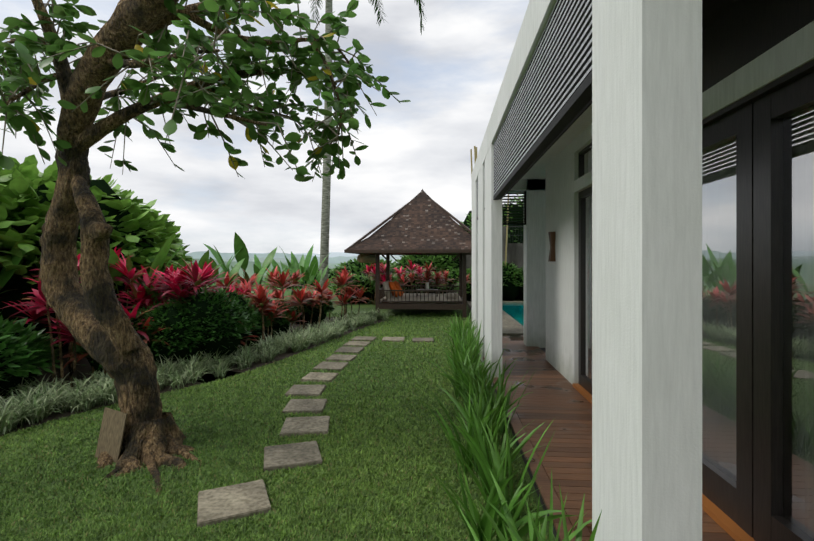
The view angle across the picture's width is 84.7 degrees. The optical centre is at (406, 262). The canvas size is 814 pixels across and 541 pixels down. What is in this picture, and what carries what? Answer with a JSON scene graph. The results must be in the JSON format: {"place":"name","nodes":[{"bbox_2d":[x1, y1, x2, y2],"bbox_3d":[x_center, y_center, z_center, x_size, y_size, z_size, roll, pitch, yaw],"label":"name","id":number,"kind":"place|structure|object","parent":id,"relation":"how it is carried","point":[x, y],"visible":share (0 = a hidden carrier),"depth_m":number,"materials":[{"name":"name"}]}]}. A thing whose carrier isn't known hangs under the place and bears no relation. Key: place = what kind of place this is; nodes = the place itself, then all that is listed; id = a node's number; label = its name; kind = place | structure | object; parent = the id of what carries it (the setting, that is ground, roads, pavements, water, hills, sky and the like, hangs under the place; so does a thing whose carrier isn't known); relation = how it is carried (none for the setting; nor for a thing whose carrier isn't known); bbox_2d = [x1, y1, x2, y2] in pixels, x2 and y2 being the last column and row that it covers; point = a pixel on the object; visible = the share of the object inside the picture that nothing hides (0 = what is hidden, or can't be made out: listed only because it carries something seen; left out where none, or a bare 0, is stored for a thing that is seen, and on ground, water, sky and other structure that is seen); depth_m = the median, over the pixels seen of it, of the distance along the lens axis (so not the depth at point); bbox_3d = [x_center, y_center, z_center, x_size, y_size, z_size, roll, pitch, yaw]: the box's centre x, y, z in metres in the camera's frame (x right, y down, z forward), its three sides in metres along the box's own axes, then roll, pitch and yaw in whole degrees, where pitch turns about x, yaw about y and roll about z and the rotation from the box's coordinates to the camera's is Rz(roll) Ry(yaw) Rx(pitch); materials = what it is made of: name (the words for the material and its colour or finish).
{"place":"outdoors","nodes":[
{"label":"outdoors","id":0,"kind":"place"},
{"bbox_2d":[190,259,288,281],"bbox_3d":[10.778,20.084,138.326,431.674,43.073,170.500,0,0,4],"label":"broad-leaved plants","id":1,"kind":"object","parent":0,"point":[250,270],"depth_m":188.48,"materials":[{"name":"green plant"}]},
{"bbox_2d":[0,0,529,255],"label":"sky","id":2,"kind":"structure","parent":0,"point":[451,74],"materials":[{"name":"white"}]},
{"bbox_2d":[206,275,331,292],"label":"hill ridge","id":3,"kind":"structure","parent":0,"point":[268,288],"depth_m":104.80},
{"bbox_2d":[0,252,555,540],"bbox_3d":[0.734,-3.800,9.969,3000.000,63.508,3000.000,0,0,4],"label":"ground","id":4,"kind":"structure","parent":0,"point":[367,307],"depth_m":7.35,"materials":[{"name":"green plant"}]},
{"bbox_2d":[95,407,127,463],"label":"stone slab","id":5,"kind":"structure","parent":4,"relation":"on","point":[111,434],"depth_m":3.63,"materials":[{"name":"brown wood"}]},
{"bbox_2d":[5,0,349,495],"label":"tree trunk and limbs","id":6,"kind":"object","parent":4,"relation":"on","point":[93,317],"visible":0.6,"depth_m":3.70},
{"bbox_2d":[0,0,410,181],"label":"tree","id":7,"kind":"object","parent":6,"relation":"attached to","point":[25,47],"depth_m":3.62,"materials":[{"name":"green plant"}]},
{"bbox_2d":[0,317,383,436],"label":"garden bed soil","id":8,"kind":"structure","parent":4,"relation":"on","point":[81,370],"depth_m":6.54,"materials":[{"name":"brown soil"}]},
{"bbox_2d":[0,292,327,399],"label":"shrubs","id":9,"kind":"object","parent":8,"relation":"on","point":[212,346],"visible":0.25,"depth_m":6.57,"materials":[{"name":"green plant"}]},
{"bbox_2d":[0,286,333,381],"bbox_3d":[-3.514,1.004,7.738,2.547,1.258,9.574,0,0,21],"label":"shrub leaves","id":10,"kind":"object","parent":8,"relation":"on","point":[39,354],"visible":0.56,"depth_m":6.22,"materials":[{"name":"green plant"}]},
{"bbox_2d":[0,231,334,363],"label":"heliconia leaves","id":11,"kind":"object","parent":8,"relation":"on","point":[241,255],"visible":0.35,"depth_m":9.99,"materials":[{"name":"green plant"}]},
{"bbox_2d":[0,247,373,390],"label":"cordyline plant","id":12,"kind":"object","parent":8,"relation":"on","point":[181,282],"depth_m":6.92,"materials":[{"name":"red plant"}]},
{"bbox_2d":[0,307,393,434],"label":"liriope border","id":13,"kind":"object","parent":8,"relation":"on","point":[30,404],"visible":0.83,"depth_m":5.78,"materials":[{"name":"green plant"}]},
{"bbox_2d":[0,155,523,297],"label":"big bush leaves","id":14,"kind":"object","parent":4,"relation":"on","point":[20,183],"visible":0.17,"depth_m":7.49,"materials":[{"name":"green plant"}]},
{"bbox_2d":[0,86,55,129],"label":"tree leaves","id":15,"kind":"object","parent":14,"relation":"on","point":[41,109],"visible":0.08,"depth_m":6.30,"materials":[{"name":"green plant"}]},
{"bbox_2d":[0,177,523,348],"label":"hedge","id":16,"kind":"object","parent":4,"relation":"on","point":[19,283],"visible":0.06,"depth_m":7.64,"materials":[{"name":"green plant"}]},
{"bbox_2d":[197,336,433,527],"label":"stepping stones","id":17,"kind":"object","parent":4,"relation":"on","point":[227,503],"visible":0.77,"depth_m":3.76,"materials":[{"name":"grey stone"}]},
{"bbox_2d":[308,0,425,293],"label":"palm","id":18,"kind":"object","parent":4,"relation":"on","point":[325,220],"depth_m":14.91,"materials":[{"name":"grey plant"}]},
{"bbox_2d":[344,198,471,317],"bbox_3d":[0.502,-0.311,14.375,4.216,3.865,4.216,0,0,4],"label":"gazebo frame","id":19,"kind":"object","parent":4,"relation":"on","point":[461,291],"visible":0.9,"depth_m":13.08,"materials":[{"name":"brown wood"}]},
{"bbox_2d":[357,254,375,262],"bbox_3d":[-1.218,-0.109,14.510,0.253,0.260,2.950,0,0,4],"label":"gazebo blind","id":20,"kind":"object","parent":19,"relation":"attached to","point":[363,258],"visible":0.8,"depth_m":13.35,"materials":[{"name":"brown wood"}]},
{"bbox_2d":[358,192,471,253],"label":"gazebo roof deck","id":21,"kind":"structure","parent":19,"relation":"on","point":[421,237],"depth_m":13.60,"materials":[{"name":"brown wood"}]},
{"bbox_2d":[347,189,471,249],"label":"gazebo roof shingles","id":22,"kind":"object","parent":21,"relation":"on","point":[403,217],"visible":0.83,"depth_m":13.03,"materials":[{"name":"brown wood"}]},
{"bbox_2d":[380,281,461,303],"bbox_3d":[0.502,0.898,14.375,2.410,0.642,2.410,0,0,4],"label":"gazebo mattress","id":23,"kind":"object","parent":19,"relation":"on","point":[452,296],"visible":0.77,"depth_m":13.33,"materials":[{"name":"white fabric"}]},
{"bbox_2d":[389,281,403,296],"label":"gazebo cushions","id":24,"kind":"object","parent":23,"relation":"on","point":[395,285],"visible":0.79,"depth_m":13.52,"materials":[{"name":"orange fabric"}]},
{"bbox_2d":[361,260,471,304],"bbox_3d":[2.523,0.759,17.745,8.576,1.730,3.476,0,0,4],"label":"cordyline plant","id":25,"kind":"object","parent":4,"relation":"on","point":[423,277],"depth_m":17.04,"materials":[{"name":"red plant"}]},
{"bbox_2d":[328,261,523,302],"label":"shrubs","id":26,"kind":"object","parent":4,"relation":"on","point":[511,291],"visible":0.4,"depth_m":18.22,"materials":[{"name":"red plant"}]},
{"bbox_2d":[470,146,508,265],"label":"bamboo canes","id":27,"kind":"object","parent":4,"relation":"on","point":[475,152],"visible":0.06,"depth_m":18.89,"materials":[{"name":"brown"}]},
{"bbox_2d":[466,226,523,298],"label":"garden wall","id":28,"kind":"structure","parent":4,"relation":"on","point":[515,253],"depth_m":19.68,"materials":[{"name":"concrete"}]},
{"bbox_2d":[461,226,523,242],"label":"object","id":29,"kind":"object","parent":28,"relation":"on","point":[515,235],"visible":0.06,"depth_m":19.78,"materials":[{"name":"green plant"}]},
{"bbox_2d":[467,301,523,334],"bbox_3d":[4.906,1.561,12.977,5.850,0.121,8.050,0,0,4],"label":"pool coping","id":30,"kind":"object","parent":4,"relation":"on","point":[511,325],"visible":0.06,"depth_m":10.91,"materials":[{"name":"grey stone"}]},
{"bbox_2d":[421,311,601,540],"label":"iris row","id":31,"kind":"object","parent":4,"relation":"on","point":[483,420],"visible":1,"depth_m":2.99,"materials":[{"name":"green plant"}]},
{"bbox_2d":[484,348,559,540],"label":"deck base","id":32,"kind":"object","parent":4,"relation":"on","point":[531,477],"visible":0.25,"depth_m":3.36,"materials":[{"name":"brown wood"}]},
{"bbox_2d":[482,335,734,540],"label":"deck planks","id":33,"kind":"object","parent":32,"relation":"on","point":[560,400],"visible":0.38,"depth_m":3.98,"materials":[{"name":"brown wood"}]},
{"bbox_2d":[471,0,813,540],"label":"villa building","id":34,"kind":"structure","parent":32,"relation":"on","point":[637,123],"depth_m":1.58,"materials":[{"name":"white paint"}]},
{"bbox_2d":[477,0,591,224],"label":"villa louvres","id":35,"kind":"object","parent":34,"relation":"attached to","point":[552,98],"visible":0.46,"depth_m":2.90,"materials":[{"name":"grey metal"}]},
{"bbox_2d":[500,99,591,199],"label":"beam","id":36,"kind":"structure","parent":34,"relation":"attached to","point":[580,113],"depth_m":2.97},
{"bbox_2d":[548,232,555,260],"bbox_3d":[2.061,-0.219,6.354,0.069,0.420,0.150,0,0,4],"label":"wall sconce","id":37,"kind":"object","parent":34,"relation":"attached to","point":[552,246],"depth_m":6.30,"materials":[{"name":"brown wood"}]},
{"bbox_2d":[573,383,754,540],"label":"villa sills","id":38,"kind":"structure","parent":34,"relation":"attached to","point":[725,522],"depth_m":2.57,"materials":[{"name":"brown wood"}]},
{"bbox_2d":[578,0,813,540],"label":"villa door frames","id":39,"kind":"structure","parent":34,"relation":"in","point":[737,35],"depth_m":2.35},
{"bbox_2d":[582,105,813,538],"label":"glass door","id":40,"kind":"structure","parent":39,"relation":"in","point":[586,161],"depth_m":2.61,"materials":[{"name":"clear glass"}]},
{"bbox_2d":[185,251,396,262],"bbox_3d":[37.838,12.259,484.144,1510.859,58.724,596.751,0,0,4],"label":"hill ridge","id":41,"kind":"structure","parent":0,"point":[200,254],"depth_m":671.46,"materials":[{"name":"grey"}]},
{"bbox_2d":[251,289,333,296],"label":"hill ridge","id":42,"kind":"structure","parent":0,"point":[286,293],"depth_m":57.94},
{"bbox_2d":[279,260,340,266],"bbox_3d":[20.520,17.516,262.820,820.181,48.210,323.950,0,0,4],"label":"hill ridge","id":43,"kind":"structure","parent":0,"point":[331,264],"depth_m":374.54,"materials":[{"name":"grey"}]},
{"bbox_2d":[502,304,523,325],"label":"pool water","id":44,"kind":"structure","parent":0,"point":[515,312],"depth_m":14.11,"materials":[{"name":"teal liquid"}]},
{"bbox_2d":[702,106,813,537],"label":"door glass","id":45,"kind":"object","parent":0,"point":[789,302],"depth_m":2.28,"materials":[{"name":"clear glass"}]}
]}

